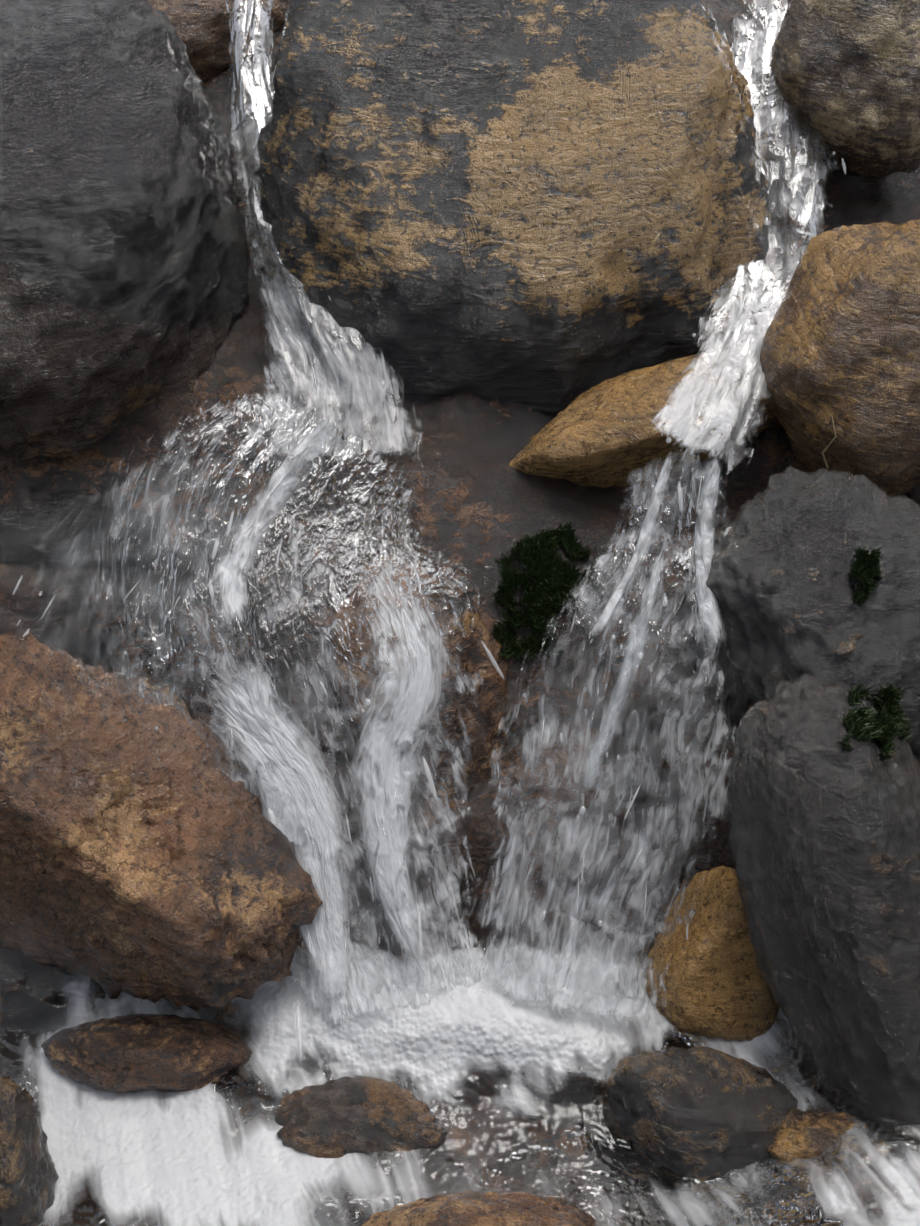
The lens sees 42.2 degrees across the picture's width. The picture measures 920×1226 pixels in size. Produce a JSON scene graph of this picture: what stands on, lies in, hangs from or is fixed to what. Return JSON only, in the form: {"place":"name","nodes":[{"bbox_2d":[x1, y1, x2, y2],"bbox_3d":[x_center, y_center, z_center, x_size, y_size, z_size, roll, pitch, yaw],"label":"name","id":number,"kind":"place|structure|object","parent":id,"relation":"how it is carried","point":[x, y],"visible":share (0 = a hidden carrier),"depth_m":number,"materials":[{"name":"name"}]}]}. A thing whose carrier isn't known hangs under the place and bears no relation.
{"place":"outdoors","nodes":[
{"label":"outdoors","id":0,"kind":"place"},
{"bbox_2d":[0,0,919,1225],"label":"rock face","id":1,"kind":"object","parent":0,"point":[480,504],"visible":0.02,"depth_m":0.73},
{"bbox_2d":[0,1077,58,1225],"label":"rock","id":2,"kind":"object","parent":1,"relation":"on","point":[29,1176],"visible":1,"depth_m":0.55,"materials":[{"name":"stone"}]},
{"bbox_2d":[0,491,169,578],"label":"rock","id":3,"kind":"object","parent":1,"relation":"on","point":[23,532],"visible":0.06,"depth_m":0.75,"materials":[{"name":"grey stone"}]},
{"bbox_2d":[0,0,249,468],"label":"boulder","id":4,"kind":"object","parent":1,"relation":"on","point":[124,255],"visible":0.85,"depth_m":0.74,"materials":[{"name":"grey stone"}]},
{"bbox_2d":[41,1013,251,1092],"bbox_3d":[-0.166,0.234,0.632,0.112,0.044,0.043,-1,50,-1],"label":"rock","id":5,"kind":"object","parent":1,"relation":"on","point":[149,1052],"visible":1,"depth_m":0.62,"materials":[{"name":"brown stone"}]},
{"bbox_2d":[0,632,322,1011],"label":"rock","id":6,"kind":"object","parent":1,"relation":"on","point":[141,857],"visible":1,"depth_m":0.61,"materials":[{"name":"brown stone"}]},
{"bbox_2d":[17,449,262,690],"bbox_3d":[-0.193,-0.012,0.702,0.104,0.086,0.164,24,54,19],"label":"stream film","id":7,"kind":"object","parent":6,"relation":"on","point":[152,503],"visible":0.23,"depth_m":0.70,"materials":[{"name":"liquid"}]},
{"bbox_2d":[13,470,261,687],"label":"water droplets","id":8,"kind":"object","parent":7,"relation":"attached to","point":[125,597],"visible":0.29,"depth_m":0.68,"materials":[{"name":"white liquid"}]},
{"bbox_2d":[149,0,287,81],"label":"rock","id":9,"kind":"object","parent":1,"relation":"on","point":[201,27],"visible":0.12,"depth_m":0.88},
{"bbox_2d":[86,392,492,1027],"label":"waterfall","id":10,"kind":"structure","parent":1,"relation":"on","point":[356,994],"depth_m":0.66,"materials":[{"name":"liquid"}]},
{"bbox_2d":[183,659,356,1005],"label":"water stream","id":11,"kind":"structure","parent":10,"relation":"on","point":[297,779],"depth_m":0.64,"materials":[{"name":"liquid"}]},
{"bbox_2d":[210,415,336,630],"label":"water stream","id":12,"kind":"structure","parent":10,"relation":"on","point":[233,588],"depth_m":0.69,"materials":[{"name":"liquid"}]},
{"bbox_2d":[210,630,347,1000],"bbox_3d":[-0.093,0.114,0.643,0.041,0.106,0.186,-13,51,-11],"label":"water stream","id":13,"kind":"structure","parent":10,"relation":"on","point":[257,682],"depth_m":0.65,"materials":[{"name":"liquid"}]},
{"bbox_2d":[155,455,503,1060],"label":"water droplets","id":14,"kind":"object","parent":10,"relation":"on","point":[428,776],"visible":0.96,"depth_m":0.64,"materials":[{"name":"white liquid"}]},
{"bbox_2d":[340,540,449,981],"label":"water stream","id":15,"kind":"structure","parent":10,"relation":"on","point":[411,698],"depth_m":0.65,"materials":[{"name":"liquid"}]},
{"bbox_2d":[225,0,440,474],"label":"waterfall stream","id":16,"kind":"structure","parent":1,"relation":"on","point":[362,393],"depth_m":0.77,"materials":[{"name":"liquid"}]},
{"bbox_2d":[226,1,348,430],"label":"water droplets","id":17,"kind":"object","parent":16,"relation":"on","point":[286,332],"visible":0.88,"depth_m":0.75,"materials":[{"name":"white liquid"}]},
{"bbox_2d":[271,1075,451,1179],"bbox_3d":[-0.050,0.266,0.609,0.092,0.050,0.053,-1,50,-1],"label":"rock","id":18,"kind":"object","parent":1,"relation":"on","point":[345,1115],"visible":0.83,"depth_m":0.59,"materials":[{"name":"brown stone"}]},
{"bbox_2d":[331,555,507,803],"bbox_3d":[-0.024,0.052,0.715,0.109,0.124,0.144,-1,50,-1],"label":"rock","id":19,"kind":"object","parent":1,"relation":"on","point":[491,690],"visible":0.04,"depth_m":0.69,"materials":[{"name":"brown stone"}]},
{"bbox_2d":[0,936,919,1225],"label":"pool water","id":20,"kind":"structure","parent":1,"relation":"in","point":[176,1158],"depth_m":0.61,"materials":[{"name":"liquid"}]},
{"bbox_2d":[360,1190,595,1225],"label":"edge rock","id":21,"kind":"object","parent":1,"relation":"on","point":[488,1208],"visible":1,"depth_m":0.54,"materials":[{"name":"brown stone"}]},
{"bbox_2d":[251,0,785,415],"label":"boulder","id":22,"kind":"object","parent":1,"relation":"on","point":[553,207],"visible":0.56,"depth_m":0.77,"materials":[{"name":"stone"}]},
{"bbox_2d":[491,604,563,662],"bbox_3d":[0.041,0.012,0.718,0.042,0.027,0.032,-11,51,-9],"label":"moss","id":23,"kind":"object","parent":1,"relation":"on","point":[505,634],"visible":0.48,"depth_m":0.72,"materials":[{"name":"green plant"}]},
{"bbox_2d":[493,521,609,621],"bbox_3d":[0.053,-0.022,0.726,0.072,0.036,0.057,-26,55,-20],"label":"moss","id":24,"kind":"object","parent":1,"relation":"on","point":[544,564],"visible":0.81,"depth_m":0.72,"materials":[{"name":"green plant"}]},
{"bbox_2d":[462,445,735,1026],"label":"waterfall","id":25,"kind":"structure","parent":1,"relation":"on","point":[566,982],"depth_m":0.64,"materials":[{"name":"liquid"}]},
{"bbox_2d":[507,449,728,983],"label":"water droplets","id":26,"kind":"object","parent":25,"relation":"on","point":[621,599],"visible":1,"depth_m":0.63,"materials":[{"name":"white liquid"}]},
{"bbox_2d":[570,541,672,805],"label":"water stream","id":27,"kind":"structure","parent":25,"relation":"on","point":[629,662],"depth_m":0.65,"materials":[{"name":"liquid"}]},
{"bbox_2d":[589,454,677,635],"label":"water stream","id":28,"kind":"structure","parent":25,"relation":"on","point":[614,604],"depth_m":0.67,"materials":[{"name":"liquid"}]},
{"bbox_2d":[690,457,725,662],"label":"water stream","id":29,"kind":"structure","parent":25,"relation":"on","point":[711,622],"depth_m":0.67,"materials":[{"name":"liquid"}]},
{"bbox_2d":[509,353,777,488],"bbox_3d":[0.120,-0.123,0.776,0.191,0.083,0.071,-11,51,-9],"label":"wedge rock","id":30,"kind":"object","parent":1,"relation":"on","point":[604,434],"visible":0.54,"depth_m":0.75,"materials":[{"name":"brown stone"}]},
{"bbox_2d":[606,1046,806,1213],"bbox_3d":[0.127,0.257,0.594,0.106,0.056,0.072,-1,50,-1],"label":"rock","id":31,"kind":"object","parent":1,"relation":"on","point":[701,1116],"visible":0.85,"depth_m":0.58,"materials":[{"name":"grey stone"}]},
{"bbox_2d":[645,865,780,1051],"bbox_3d":[0.140,0.191,0.658,0.077,0.082,0.090,-1,50,-1],"label":"ochre rock","id":32,"kind":"object","parent":1,"relation":"on","point":[715,983],"visible":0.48,"depth_m":0.63,"materials":[{"name":"brown stone"}]},
{"bbox_2d":[651,0,839,470],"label":"waterfall stream","id":33,"kind":"structure","parent":1,"relation":"on","point":[735,308],"depth_m":0.77,"materials":[{"name":"liquid"}]},
{"bbox_2d":[666,131,845,456],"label":"water droplets","id":34,"kind":"object","parent":33,"relation":"on","point":[752,323],"visible":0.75,"depth_m":0.73,"materials":[{"name":"white liquid"}]},
{"bbox_2d":[676,466,919,762],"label":"rock","id":35,"kind":"object","parent":1,"relation":"on","point":[780,584],"visible":0.75,"depth_m":0.64,"materials":[{"name":"grey stone"}]},
{"bbox_2d":[849,545,883,605],"bbox_3d":[0.216,-0.020,0.634,0.019,0.024,0.031,-1,50,-1],"label":"moss","id":36,"kind":"object","parent":35,"relation":"on","point":[864,572],"visible":1,"depth_m":0.63,"materials":[{"name":"green plant"}]},
{"bbox_2d":[727,673,919,1168],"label":"rock","id":37,"kind":"object","parent":1,"relation":"on","point":[824,838],"visible":0.92,"depth_m":0.57,"materials":[{"name":"grey stone"}]},
{"bbox_2d":[838,683,914,761],"bbox_3d":[0.208,0.058,0.600,0.038,0.061,0.078,28,55,21],"label":"moss","id":38,"kind":"object","parent":37,"relation":"on","point":[885,723],"visible":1,"depth_m":0.58,"materials":[{"name":"green plant"}]},
{"bbox_2d":[767,1109,890,1191],"bbox_3d":[0.180,0.264,0.583,0.062,0.034,0.039,-1,50,-1],"label":"pool rock","id":39,"kind":"object","parent":1,"relation":"on","point":[802,1136],"visible":0.6,"depth_m":0.57,"materials":[{"name":"brown stone"}]},
{"bbox_2d":[760,219,919,495],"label":"rock","id":40,"kind":"object","parent":1,"relation":"on","point":[841,342],"visible":0.96,"depth_m":0.70,"materials":[{"name":"brown stone"}]},
{"bbox_2d":[822,414,835,467],"bbox_3d":[0.220,-0.101,0.709,0.006,0.039,0.008,-1,50,-1],"label":"grass stem","id":41,"kind":"object","parent":40,"relation":"attached to","point":[829,443],"visible":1,"depth_m":0.71,"materials":[{"name":"brown"}]},
{"bbox_2d":[770,0,919,178],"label":"boulder","id":42,"kind":"object","parent":1,"relation":"on","point":[848,71],"visible":0.98,"depth_m":0.81,"materials":[{"name":"brown stone"}]}
]}

